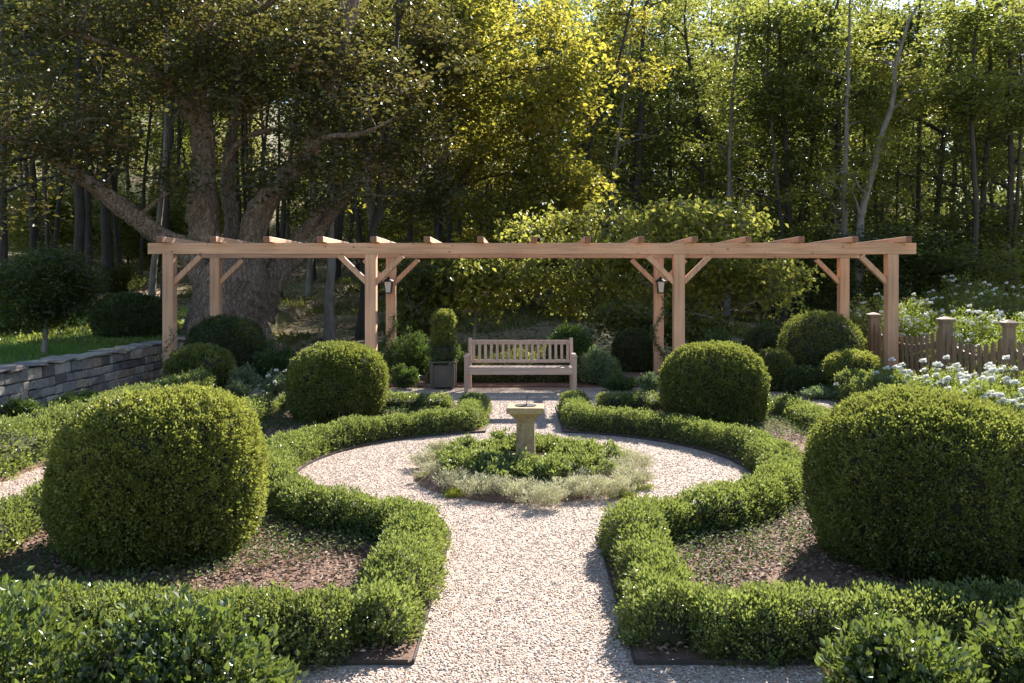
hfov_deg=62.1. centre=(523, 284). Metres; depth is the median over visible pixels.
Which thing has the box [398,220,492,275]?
understory tree
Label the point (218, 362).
boxwood ball
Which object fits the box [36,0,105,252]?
slender trunk tree
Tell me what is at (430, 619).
stray leaves
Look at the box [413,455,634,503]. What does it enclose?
soil mound
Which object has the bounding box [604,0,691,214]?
distant tree
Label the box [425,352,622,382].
hedge
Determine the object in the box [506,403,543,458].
stone sundial
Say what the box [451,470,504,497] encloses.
thyme clump
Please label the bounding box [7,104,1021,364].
ground
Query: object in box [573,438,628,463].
germander clump
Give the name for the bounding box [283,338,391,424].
boxwood ball
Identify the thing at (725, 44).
distant tree
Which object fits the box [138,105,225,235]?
distant tree
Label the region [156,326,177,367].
climbing vine
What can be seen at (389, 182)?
slender trunk tree
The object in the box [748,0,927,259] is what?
forest tree
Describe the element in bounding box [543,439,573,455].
germander clump
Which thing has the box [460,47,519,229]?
slender trunk tree
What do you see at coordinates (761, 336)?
boxwood ball
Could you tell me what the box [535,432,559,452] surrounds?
germander clump
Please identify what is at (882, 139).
forest tree
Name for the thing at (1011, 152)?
forest tree
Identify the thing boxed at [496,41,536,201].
slender trunk tree
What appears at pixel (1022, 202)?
understory tree
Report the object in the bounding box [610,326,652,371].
boxwood ball
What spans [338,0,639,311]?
golden maple
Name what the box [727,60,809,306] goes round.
slender trunk tree
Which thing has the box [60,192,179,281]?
understory tree
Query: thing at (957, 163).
forest tree
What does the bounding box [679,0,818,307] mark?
forest tree
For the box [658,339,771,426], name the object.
boxwood ball
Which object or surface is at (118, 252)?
slender trunk tree
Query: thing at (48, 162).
distant tree
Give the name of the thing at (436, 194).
russet maple
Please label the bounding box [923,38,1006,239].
slender trunk tree
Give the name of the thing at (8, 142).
distant tree
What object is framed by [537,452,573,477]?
germander clump
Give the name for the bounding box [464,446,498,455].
germander clump
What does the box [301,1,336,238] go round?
slender trunk tree
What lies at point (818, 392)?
perennial plant
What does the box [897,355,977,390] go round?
rose bush
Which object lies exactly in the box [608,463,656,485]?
thyme clump
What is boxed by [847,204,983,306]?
understory tree
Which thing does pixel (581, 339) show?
rounded shrub
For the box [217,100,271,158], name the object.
distant tree
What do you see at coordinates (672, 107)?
distant tree
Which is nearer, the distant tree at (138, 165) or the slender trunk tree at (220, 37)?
the slender trunk tree at (220, 37)
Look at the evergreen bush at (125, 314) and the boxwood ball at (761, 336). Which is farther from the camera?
the evergreen bush at (125, 314)
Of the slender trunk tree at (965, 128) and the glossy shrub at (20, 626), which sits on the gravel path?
the glossy shrub at (20, 626)
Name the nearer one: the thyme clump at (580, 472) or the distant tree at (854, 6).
the thyme clump at (580, 472)
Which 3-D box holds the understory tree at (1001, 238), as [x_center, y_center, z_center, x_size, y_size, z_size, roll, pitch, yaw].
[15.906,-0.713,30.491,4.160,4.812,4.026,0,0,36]
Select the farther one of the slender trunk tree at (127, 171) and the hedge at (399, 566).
the slender trunk tree at (127, 171)
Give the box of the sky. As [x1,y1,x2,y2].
[274,0,1023,191]
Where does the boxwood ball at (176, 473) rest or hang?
on the planting bed at (384, 653)
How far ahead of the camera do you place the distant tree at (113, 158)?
57.39 m
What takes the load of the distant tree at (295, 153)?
on the ground at (295, 314)
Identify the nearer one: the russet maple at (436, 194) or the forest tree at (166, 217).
the russet maple at (436, 194)
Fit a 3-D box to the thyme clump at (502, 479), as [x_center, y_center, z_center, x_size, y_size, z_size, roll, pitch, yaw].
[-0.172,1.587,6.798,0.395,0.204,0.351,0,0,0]
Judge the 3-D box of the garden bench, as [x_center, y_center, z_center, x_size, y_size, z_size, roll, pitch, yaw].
[-0.055,1.279,13.680,1.789,0.832,0.639,0,0,0]
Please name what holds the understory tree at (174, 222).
on the ground at (295, 314)
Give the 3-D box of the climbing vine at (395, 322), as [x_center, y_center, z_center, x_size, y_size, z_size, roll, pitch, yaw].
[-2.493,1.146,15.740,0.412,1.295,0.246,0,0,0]
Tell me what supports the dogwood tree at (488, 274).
on the ground at (295, 314)
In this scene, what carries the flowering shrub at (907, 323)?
on the border soil
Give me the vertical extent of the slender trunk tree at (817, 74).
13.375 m
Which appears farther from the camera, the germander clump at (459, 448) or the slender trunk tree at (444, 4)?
the slender trunk tree at (444, 4)
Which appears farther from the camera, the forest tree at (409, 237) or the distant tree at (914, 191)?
the distant tree at (914, 191)
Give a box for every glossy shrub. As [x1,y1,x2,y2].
[0,566,120,682]
[52,582,307,682]
[814,599,1012,682]
[956,597,1023,682]
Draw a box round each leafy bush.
[825,289,940,349]
[913,268,1021,338]
[933,278,1023,341]
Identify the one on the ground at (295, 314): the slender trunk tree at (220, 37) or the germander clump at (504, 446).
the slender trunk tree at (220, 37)
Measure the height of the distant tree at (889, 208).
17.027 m
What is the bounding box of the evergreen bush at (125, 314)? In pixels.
[88,290,161,338]
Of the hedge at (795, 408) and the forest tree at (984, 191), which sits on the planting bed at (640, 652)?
the hedge at (795, 408)
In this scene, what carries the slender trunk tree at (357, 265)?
on the ground at (295, 314)
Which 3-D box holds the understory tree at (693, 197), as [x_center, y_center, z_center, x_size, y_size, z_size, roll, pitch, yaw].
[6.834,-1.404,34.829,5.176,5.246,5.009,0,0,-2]
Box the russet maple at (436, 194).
[263,0,492,326]
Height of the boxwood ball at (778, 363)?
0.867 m
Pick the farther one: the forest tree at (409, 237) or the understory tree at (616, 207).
the forest tree at (409, 237)
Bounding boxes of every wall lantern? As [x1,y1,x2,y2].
[383,276,393,292]
[656,276,665,292]
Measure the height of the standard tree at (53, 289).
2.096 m
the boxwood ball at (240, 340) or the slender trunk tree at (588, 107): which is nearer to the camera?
the boxwood ball at (240, 340)
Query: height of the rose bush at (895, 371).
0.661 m
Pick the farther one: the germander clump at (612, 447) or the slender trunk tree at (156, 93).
the slender trunk tree at (156, 93)
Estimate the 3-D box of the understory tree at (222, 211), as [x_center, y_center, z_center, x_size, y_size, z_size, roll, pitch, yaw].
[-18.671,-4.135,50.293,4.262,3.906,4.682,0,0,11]
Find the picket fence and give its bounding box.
[866,312,1023,395]
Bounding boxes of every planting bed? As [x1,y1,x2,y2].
[0,406,491,658]
[558,406,1022,658]
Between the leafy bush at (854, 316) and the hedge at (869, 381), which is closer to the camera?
the hedge at (869, 381)
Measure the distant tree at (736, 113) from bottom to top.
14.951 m
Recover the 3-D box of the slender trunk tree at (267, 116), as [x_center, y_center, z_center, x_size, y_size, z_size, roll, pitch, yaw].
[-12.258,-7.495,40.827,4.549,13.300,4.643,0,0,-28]
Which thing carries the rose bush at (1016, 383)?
on the border soil
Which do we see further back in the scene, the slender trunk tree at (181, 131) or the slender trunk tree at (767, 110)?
the slender trunk tree at (181, 131)
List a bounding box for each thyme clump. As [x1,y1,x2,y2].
[405,445,441,466]
[410,460,453,478]
[425,438,449,454]
[432,466,479,489]
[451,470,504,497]
[455,461,480,476]
[482,471,524,495]
[495,476,544,500]
[514,478,572,508]
[544,474,591,498]
[556,463,593,480]
[558,470,611,498]
[591,472,640,496]
[592,460,620,475]
[605,444,641,459]
[605,454,639,473]
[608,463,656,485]
[620,451,657,470]
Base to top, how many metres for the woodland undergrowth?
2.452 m
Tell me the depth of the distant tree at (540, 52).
43.62 m
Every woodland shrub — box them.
[0,283,77,331]
[94,262,148,292]
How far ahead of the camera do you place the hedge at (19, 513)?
5.68 m
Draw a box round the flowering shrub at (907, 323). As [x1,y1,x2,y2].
[866,293,944,377]
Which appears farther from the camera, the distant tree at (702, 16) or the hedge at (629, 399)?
the distant tree at (702, 16)
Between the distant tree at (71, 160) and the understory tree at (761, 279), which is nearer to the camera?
the understory tree at (761, 279)
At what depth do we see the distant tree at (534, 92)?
74.54 m
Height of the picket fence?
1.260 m
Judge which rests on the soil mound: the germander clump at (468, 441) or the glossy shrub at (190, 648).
the germander clump at (468, 441)
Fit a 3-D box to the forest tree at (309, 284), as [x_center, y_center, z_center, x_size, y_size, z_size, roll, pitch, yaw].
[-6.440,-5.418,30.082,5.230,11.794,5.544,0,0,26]
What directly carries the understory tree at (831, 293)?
on the ground at (295, 314)
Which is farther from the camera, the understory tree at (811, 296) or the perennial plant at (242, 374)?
the understory tree at (811, 296)
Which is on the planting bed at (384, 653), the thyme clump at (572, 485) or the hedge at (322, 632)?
the hedge at (322, 632)
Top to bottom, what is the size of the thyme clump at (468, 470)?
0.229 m
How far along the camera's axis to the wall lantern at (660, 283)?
15.62 m
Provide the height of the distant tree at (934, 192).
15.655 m
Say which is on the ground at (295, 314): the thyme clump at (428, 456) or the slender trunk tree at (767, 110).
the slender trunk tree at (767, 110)
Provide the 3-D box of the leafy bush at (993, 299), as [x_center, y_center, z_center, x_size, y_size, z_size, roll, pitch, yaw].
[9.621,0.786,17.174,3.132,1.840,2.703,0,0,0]
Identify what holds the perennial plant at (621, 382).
on the gravel path
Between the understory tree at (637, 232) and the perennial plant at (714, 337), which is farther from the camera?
the understory tree at (637, 232)
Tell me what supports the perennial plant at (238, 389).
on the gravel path
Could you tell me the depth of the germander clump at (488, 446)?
7.79 m
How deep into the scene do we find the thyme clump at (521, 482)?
6.68 m
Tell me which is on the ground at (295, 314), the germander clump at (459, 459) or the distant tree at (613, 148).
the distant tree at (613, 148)
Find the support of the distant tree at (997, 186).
on the ground at (295, 314)
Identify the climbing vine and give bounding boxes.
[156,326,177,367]
[379,312,400,373]
[648,296,667,373]
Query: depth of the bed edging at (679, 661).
3.79 m
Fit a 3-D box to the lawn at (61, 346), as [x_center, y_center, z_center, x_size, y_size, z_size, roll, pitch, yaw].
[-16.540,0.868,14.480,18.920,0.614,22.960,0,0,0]
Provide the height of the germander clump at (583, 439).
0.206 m
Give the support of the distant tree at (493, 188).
on the ground at (295, 314)
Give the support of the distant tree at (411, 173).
on the ground at (295, 314)
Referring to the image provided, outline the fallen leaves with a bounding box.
[0,404,1014,654]
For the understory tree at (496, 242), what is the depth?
35.34 m
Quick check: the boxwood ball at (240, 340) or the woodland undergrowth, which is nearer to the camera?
the boxwood ball at (240, 340)
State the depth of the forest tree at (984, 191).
31.49 m
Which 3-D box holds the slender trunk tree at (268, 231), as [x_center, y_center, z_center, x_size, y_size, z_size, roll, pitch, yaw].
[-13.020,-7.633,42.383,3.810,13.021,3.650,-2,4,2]
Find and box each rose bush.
[856,356,926,386]
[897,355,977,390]
[944,355,1023,403]
[950,373,1023,412]
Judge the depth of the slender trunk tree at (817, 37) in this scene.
33.51 m
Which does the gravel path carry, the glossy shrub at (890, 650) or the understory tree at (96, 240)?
the glossy shrub at (890, 650)
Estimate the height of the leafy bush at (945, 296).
2.046 m
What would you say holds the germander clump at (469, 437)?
on the soil mound
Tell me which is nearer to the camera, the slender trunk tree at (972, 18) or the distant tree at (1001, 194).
the slender trunk tree at (972, 18)
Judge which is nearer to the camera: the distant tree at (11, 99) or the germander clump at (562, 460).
the germander clump at (562, 460)
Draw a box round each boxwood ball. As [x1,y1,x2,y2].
[36,382,270,574]
[161,342,237,389]
[183,313,268,380]
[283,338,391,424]
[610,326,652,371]
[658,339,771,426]
[740,322,785,355]
[758,347,795,391]
[776,308,867,369]
[780,364,828,395]
[798,383,1023,589]
[817,347,884,389]
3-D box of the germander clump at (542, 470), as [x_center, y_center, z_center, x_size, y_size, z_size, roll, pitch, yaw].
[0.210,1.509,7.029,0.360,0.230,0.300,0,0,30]
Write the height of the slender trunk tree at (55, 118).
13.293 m
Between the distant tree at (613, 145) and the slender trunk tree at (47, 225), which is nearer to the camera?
the slender trunk tree at (47, 225)
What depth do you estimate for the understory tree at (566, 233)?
27.73 m
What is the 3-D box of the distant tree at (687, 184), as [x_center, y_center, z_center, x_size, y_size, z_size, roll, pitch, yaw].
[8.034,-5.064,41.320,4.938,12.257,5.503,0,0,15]
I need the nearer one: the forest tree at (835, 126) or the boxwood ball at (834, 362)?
the boxwood ball at (834, 362)
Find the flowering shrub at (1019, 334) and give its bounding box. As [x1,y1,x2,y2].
[963,311,1023,381]
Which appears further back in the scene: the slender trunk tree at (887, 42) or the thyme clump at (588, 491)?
the slender trunk tree at (887, 42)
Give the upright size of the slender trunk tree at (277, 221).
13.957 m
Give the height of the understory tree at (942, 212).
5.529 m
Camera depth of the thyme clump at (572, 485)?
6.72 m
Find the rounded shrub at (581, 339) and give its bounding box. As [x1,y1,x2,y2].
[545,323,593,364]
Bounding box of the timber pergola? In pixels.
[148,236,915,381]
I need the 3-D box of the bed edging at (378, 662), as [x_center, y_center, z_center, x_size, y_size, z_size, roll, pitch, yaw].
[-2.025,1.694,7.800,3.170,0.048,8.020,0,0,0]
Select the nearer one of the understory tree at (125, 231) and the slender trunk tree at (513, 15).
the understory tree at (125, 231)
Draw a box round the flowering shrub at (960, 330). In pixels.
[909,304,1018,377]
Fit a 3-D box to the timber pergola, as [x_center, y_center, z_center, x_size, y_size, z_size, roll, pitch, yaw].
[0.130,0.465,14.848,12.420,2.469,2.754,0,0,0]
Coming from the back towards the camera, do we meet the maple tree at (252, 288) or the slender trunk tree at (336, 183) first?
the slender trunk tree at (336, 183)
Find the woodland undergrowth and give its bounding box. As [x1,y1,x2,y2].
[0,274,787,370]
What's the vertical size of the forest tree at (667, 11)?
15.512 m
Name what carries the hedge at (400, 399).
on the planting bed at (384, 653)
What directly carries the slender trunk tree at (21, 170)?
on the ground at (295, 314)
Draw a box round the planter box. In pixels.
[429,360,456,388]
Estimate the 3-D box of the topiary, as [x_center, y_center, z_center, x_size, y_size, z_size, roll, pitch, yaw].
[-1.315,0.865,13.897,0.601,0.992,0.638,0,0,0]
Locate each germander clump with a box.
[431,442,468,463]
[436,449,477,475]
[437,442,479,463]
[441,432,480,449]
[456,436,479,448]
[463,446,501,475]
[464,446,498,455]
[472,444,502,454]
[477,435,512,449]
[478,455,518,481]
[484,438,515,453]
[485,448,519,462]
[490,427,515,442]
[499,456,533,477]
[505,437,515,452]
[508,446,546,466]
[527,453,572,481]
[535,431,544,446]
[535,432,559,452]
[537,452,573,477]
[538,433,562,440]
[541,450,570,461]
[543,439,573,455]
[551,436,579,445]
[551,442,575,459]
[559,437,599,454]
[562,445,598,467]
[567,446,616,475]
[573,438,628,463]
[576,437,606,450]
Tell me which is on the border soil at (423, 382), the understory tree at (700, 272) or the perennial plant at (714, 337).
the perennial plant at (714, 337)
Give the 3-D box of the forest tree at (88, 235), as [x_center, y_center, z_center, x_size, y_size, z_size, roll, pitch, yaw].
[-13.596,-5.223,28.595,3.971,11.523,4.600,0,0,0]
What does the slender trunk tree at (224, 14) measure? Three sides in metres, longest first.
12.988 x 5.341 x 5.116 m
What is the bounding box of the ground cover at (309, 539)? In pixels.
[0,401,818,650]
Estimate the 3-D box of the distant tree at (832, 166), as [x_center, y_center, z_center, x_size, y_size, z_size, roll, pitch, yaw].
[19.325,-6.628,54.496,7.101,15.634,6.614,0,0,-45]
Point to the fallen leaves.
(402, 644)
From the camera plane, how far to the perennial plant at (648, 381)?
13.42 m
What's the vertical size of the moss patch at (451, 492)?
0.092 m
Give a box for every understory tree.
[7,178,98,257]
[7,207,68,253]
[8,186,93,245]
[51,205,119,257]
[57,179,136,230]
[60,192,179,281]
[120,190,152,262]
[122,186,220,267]
[148,166,223,236]
[181,183,243,230]
[339,207,445,291]
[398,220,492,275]
[406,182,465,239]
[467,229,551,283]
[471,189,578,300]
[537,195,604,308]
[577,190,657,302]
[599,213,685,289]
[649,186,753,289]
[682,190,732,292]
[718,258,781,311]
[762,209,865,309]
[762,263,864,311]
[768,218,868,313]
[812,217,989,312]
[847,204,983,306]
[883,238,1023,322]
[910,196,951,291]
[914,197,1023,302]
[988,189,1023,303]
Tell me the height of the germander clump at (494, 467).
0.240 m
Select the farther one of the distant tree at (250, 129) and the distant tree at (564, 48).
the distant tree at (564, 48)
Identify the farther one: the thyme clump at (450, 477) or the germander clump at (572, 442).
the germander clump at (572, 442)
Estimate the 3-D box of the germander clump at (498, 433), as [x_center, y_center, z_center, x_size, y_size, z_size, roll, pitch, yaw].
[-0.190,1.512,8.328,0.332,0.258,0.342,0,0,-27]
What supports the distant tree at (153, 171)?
on the ground at (295, 314)
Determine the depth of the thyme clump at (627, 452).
8.02 m
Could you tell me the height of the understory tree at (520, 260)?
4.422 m
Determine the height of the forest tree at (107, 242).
12.208 m
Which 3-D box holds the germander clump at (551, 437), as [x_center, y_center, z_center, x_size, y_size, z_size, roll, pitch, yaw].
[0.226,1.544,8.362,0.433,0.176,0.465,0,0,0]
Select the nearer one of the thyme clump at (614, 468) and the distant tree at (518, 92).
the thyme clump at (614, 468)
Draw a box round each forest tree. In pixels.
[0,0,95,300]
[0,0,126,260]
[15,0,150,309]
[40,0,168,292]
[84,14,190,292]
[106,0,229,301]
[131,1,266,295]
[256,0,400,296]
[268,0,400,342]
[311,0,484,339]
[375,0,428,278]
[406,61,521,311]
[428,20,514,292]
[505,0,680,307]
[545,0,690,294]
[578,0,719,301]
[593,0,752,297]
[619,0,771,301]
[663,0,827,317]
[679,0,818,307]
[704,0,850,321]
[732,0,887,315]
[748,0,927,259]
[758,0,895,307]
[776,4,971,326]
[841,0,998,306]
[848,0,1004,291]
[883,0,1001,227]
[887,0,1023,292]
[903,0,1023,306]
[965,0,1023,265]
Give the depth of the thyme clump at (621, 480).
6.76 m
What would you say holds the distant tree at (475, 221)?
on the ground at (295, 314)
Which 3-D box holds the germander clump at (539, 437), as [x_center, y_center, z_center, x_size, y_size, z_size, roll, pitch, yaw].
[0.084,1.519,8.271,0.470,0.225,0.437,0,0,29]
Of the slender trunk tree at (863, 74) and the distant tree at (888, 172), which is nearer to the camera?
the distant tree at (888, 172)
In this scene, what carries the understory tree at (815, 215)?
on the ground at (295, 314)
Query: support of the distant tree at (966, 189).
on the ground at (295, 314)
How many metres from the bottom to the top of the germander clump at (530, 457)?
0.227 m
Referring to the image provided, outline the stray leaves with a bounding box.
[312,388,828,675]
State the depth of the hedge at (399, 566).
5.65 m
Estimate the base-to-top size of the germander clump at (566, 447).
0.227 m
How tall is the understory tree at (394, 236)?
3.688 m
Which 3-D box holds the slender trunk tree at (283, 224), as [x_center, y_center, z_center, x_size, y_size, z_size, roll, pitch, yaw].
[-7.447,-5.971,28.951,4.548,13.190,4.720,0,0,-23]
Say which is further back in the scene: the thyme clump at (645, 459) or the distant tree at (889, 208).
the distant tree at (889, 208)
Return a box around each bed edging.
[66,405,491,664]
[556,405,826,664]
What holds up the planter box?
on the gravel path
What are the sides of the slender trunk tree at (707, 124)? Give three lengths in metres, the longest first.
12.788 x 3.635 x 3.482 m
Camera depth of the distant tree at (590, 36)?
62.58 m
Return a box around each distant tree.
[0,45,53,207]
[0,80,25,185]
[12,101,132,192]
[14,35,71,184]
[14,58,146,258]
[72,77,138,188]
[114,101,185,183]
[114,102,159,180]
[123,108,148,167]
[135,105,226,198]
[136,101,219,208]
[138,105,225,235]
[147,98,258,232]
[215,106,277,218]
[215,112,271,209]
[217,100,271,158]
[238,62,330,239]
[263,85,319,179]
[268,90,348,228]
[269,97,350,219]
[300,97,403,242]
[393,117,429,222]
[413,1,526,234]
[423,121,514,234]
[430,3,528,240]
[466,0,544,225]
[487,0,556,200]
[502,18,550,197]
[506,0,589,210]
[516,0,597,270]
[531,0,581,181]
[563,0,650,268]
[565,0,632,211]
[567,34,658,203]
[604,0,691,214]
[619,105,667,207]
[642,0,741,204]
[643,51,739,298]
[645,2,710,188]
[647,35,741,195]
[672,0,756,259]
[674,61,761,299]
[686,0,783,295]
[711,37,744,179]
[712,2,754,237]
[716,63,792,285]
[717,0,838,307]
[777,45,868,303]
[791,66,870,297]
[824,0,936,312]
[830,0,911,234]
[849,54,931,274]
[875,42,950,278]
[883,39,939,230]
[901,107,960,218]
[903,107,987,219]
[930,105,998,224]
[959,0,1023,307]
[962,92,1014,205]
[970,60,1016,236]
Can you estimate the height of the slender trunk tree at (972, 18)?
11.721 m
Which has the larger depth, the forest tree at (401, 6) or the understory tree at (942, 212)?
the understory tree at (942, 212)
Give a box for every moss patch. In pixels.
[441,485,466,497]
[602,489,639,499]
[623,479,655,490]
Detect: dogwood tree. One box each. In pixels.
[377,258,477,346]
[382,236,571,339]
[489,196,657,324]
[575,293,748,346]
[585,192,828,331]
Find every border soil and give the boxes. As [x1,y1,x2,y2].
[0,375,161,481]
[253,370,658,386]
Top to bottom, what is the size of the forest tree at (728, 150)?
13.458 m
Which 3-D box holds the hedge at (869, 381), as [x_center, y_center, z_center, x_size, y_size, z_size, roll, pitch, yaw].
[4.801,1.453,8.600,0.796,0.655,8.045,0,0,0]
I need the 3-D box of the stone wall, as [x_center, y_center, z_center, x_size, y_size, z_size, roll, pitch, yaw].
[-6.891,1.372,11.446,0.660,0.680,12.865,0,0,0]
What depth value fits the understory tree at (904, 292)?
26.40 m
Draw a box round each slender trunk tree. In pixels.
[0,0,83,255]
[0,24,33,214]
[2,0,69,258]
[5,5,72,251]
[9,36,72,239]
[13,49,71,249]
[29,0,144,290]
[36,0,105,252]
[50,44,138,265]
[59,58,110,228]
[67,24,151,262]
[112,49,155,196]
[113,28,189,266]
[113,44,177,264]
[124,0,186,288]
[137,22,177,106]
[140,4,212,265]
[155,45,216,200]
[168,0,283,105]
[169,0,247,85]
[211,83,235,118]
[215,84,281,213]
[217,0,259,222]
[225,1,306,190]
[235,11,291,235]
[240,0,279,203]
[247,3,370,296]
[251,1,301,237]
[271,0,372,281]
[301,0,392,272]
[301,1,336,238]
[304,0,385,276]
[327,0,383,282]
[347,151,356,261]
[355,158,359,270]
[366,2,417,285]
[373,0,412,240]
[373,0,509,135]
[387,0,519,183]
[392,0,511,266]
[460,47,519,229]
[483,4,538,231]
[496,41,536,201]
[533,15,593,268]
[539,42,623,265]
[563,0,645,291]
[618,21,664,195]
[620,77,678,268]
[662,42,740,309]
[715,0,827,325]
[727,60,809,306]
[746,6,875,313]
[766,0,852,310]
[829,2,930,285]
[842,58,932,233]
[859,0,945,226]
[881,80,935,215]
[894,0,1023,307]
[922,36,1019,192]
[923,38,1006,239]
[926,60,1018,305]
[935,118,1021,178]
[962,2,1023,304]
[981,121,1023,212]
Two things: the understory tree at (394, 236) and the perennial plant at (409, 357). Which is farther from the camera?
the understory tree at (394, 236)
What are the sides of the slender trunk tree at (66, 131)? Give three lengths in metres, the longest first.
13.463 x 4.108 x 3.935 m
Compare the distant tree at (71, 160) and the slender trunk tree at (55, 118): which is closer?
the slender trunk tree at (55, 118)
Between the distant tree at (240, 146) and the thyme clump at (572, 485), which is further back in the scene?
the distant tree at (240, 146)
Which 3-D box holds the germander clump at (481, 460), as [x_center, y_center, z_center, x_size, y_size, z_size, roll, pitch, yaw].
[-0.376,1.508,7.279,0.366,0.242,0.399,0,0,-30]
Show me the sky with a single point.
(901, 4)
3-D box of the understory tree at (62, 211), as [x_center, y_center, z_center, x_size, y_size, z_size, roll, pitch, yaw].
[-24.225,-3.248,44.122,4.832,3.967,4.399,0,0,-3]
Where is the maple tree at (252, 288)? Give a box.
[0,0,485,354]
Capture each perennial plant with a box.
[0,396,46,417]
[42,388,99,406]
[224,379,252,398]
[226,361,262,389]
[250,336,297,381]
[254,368,286,395]
[380,325,430,377]
[388,363,422,388]
[457,350,465,381]
[577,344,619,384]
[596,372,638,390]
[636,371,659,391]
[693,325,743,345]
[796,383,834,398]
[832,380,846,395]
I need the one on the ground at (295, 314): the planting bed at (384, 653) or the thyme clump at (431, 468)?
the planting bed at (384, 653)
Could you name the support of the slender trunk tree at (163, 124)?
on the ground at (295, 314)
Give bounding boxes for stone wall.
[0,335,190,408]
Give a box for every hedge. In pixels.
[0,366,216,481]
[0,391,281,554]
[0,573,364,672]
[264,391,492,649]
[276,389,453,411]
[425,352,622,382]
[556,388,804,650]
[594,387,771,410]
[683,574,1023,669]
[768,392,830,428]
[830,366,1015,409]
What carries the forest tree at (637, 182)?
on the ground at (295, 314)
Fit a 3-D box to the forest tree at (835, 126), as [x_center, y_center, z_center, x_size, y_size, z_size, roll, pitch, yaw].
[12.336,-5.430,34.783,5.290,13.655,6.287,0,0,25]
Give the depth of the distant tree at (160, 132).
61.02 m
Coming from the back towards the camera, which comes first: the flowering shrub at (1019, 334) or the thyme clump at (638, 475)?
the flowering shrub at (1019, 334)
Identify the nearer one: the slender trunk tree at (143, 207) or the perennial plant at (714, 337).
the perennial plant at (714, 337)
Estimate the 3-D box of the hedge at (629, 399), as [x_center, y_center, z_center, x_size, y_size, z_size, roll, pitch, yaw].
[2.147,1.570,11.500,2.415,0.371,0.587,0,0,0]
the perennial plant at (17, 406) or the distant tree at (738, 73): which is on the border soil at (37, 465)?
the perennial plant at (17, 406)
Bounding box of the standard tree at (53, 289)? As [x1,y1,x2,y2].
[0,239,113,354]
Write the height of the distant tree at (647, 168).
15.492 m
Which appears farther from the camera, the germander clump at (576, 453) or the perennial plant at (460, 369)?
the perennial plant at (460, 369)
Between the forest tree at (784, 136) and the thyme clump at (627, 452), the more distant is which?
the forest tree at (784, 136)
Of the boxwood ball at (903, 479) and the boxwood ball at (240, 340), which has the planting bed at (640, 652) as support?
the boxwood ball at (903, 479)
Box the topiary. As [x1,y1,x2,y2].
[425,308,461,366]
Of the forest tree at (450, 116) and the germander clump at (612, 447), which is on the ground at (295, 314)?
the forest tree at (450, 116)
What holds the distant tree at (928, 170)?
on the ground at (295, 314)
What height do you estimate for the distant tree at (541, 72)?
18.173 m
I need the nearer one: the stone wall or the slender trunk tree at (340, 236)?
the stone wall
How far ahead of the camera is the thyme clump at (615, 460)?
7.53 m
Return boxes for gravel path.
[0,387,837,682]
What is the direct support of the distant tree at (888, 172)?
on the ground at (295, 314)
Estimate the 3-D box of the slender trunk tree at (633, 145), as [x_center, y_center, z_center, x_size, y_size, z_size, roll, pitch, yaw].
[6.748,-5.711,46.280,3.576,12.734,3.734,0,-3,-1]
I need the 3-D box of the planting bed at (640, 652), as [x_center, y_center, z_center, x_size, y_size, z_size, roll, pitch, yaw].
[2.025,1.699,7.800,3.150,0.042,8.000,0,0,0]
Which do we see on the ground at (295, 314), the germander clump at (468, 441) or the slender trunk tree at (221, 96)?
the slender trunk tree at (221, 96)
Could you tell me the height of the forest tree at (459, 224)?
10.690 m
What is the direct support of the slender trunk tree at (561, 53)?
on the ground at (295, 314)
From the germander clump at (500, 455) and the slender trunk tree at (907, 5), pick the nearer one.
the germander clump at (500, 455)
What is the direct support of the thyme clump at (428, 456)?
on the soil mound
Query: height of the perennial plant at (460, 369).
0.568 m
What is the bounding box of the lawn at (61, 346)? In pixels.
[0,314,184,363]
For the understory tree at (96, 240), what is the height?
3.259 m
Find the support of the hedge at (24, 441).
on the border soil at (37, 465)
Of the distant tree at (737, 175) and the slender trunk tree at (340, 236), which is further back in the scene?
the distant tree at (737, 175)
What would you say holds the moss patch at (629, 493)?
on the gravel path
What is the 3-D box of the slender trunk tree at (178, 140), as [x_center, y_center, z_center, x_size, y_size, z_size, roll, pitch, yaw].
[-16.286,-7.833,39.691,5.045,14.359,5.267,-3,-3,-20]
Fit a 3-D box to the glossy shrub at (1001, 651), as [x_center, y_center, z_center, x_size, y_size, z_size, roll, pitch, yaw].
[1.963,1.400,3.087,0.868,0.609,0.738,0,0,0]
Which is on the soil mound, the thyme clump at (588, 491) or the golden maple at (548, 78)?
the thyme clump at (588, 491)
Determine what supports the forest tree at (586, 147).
on the ground at (295, 314)
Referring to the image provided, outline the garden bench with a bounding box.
[464,338,576,391]
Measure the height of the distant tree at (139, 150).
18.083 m
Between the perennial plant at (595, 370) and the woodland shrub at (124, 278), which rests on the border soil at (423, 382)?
the perennial plant at (595, 370)
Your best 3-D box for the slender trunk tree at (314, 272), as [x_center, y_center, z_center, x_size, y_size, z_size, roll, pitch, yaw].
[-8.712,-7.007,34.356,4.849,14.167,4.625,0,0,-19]
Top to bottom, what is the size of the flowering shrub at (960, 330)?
1.410 m
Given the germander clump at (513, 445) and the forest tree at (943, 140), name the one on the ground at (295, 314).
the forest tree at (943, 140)
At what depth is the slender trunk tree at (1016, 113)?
29.81 m
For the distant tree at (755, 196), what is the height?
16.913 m

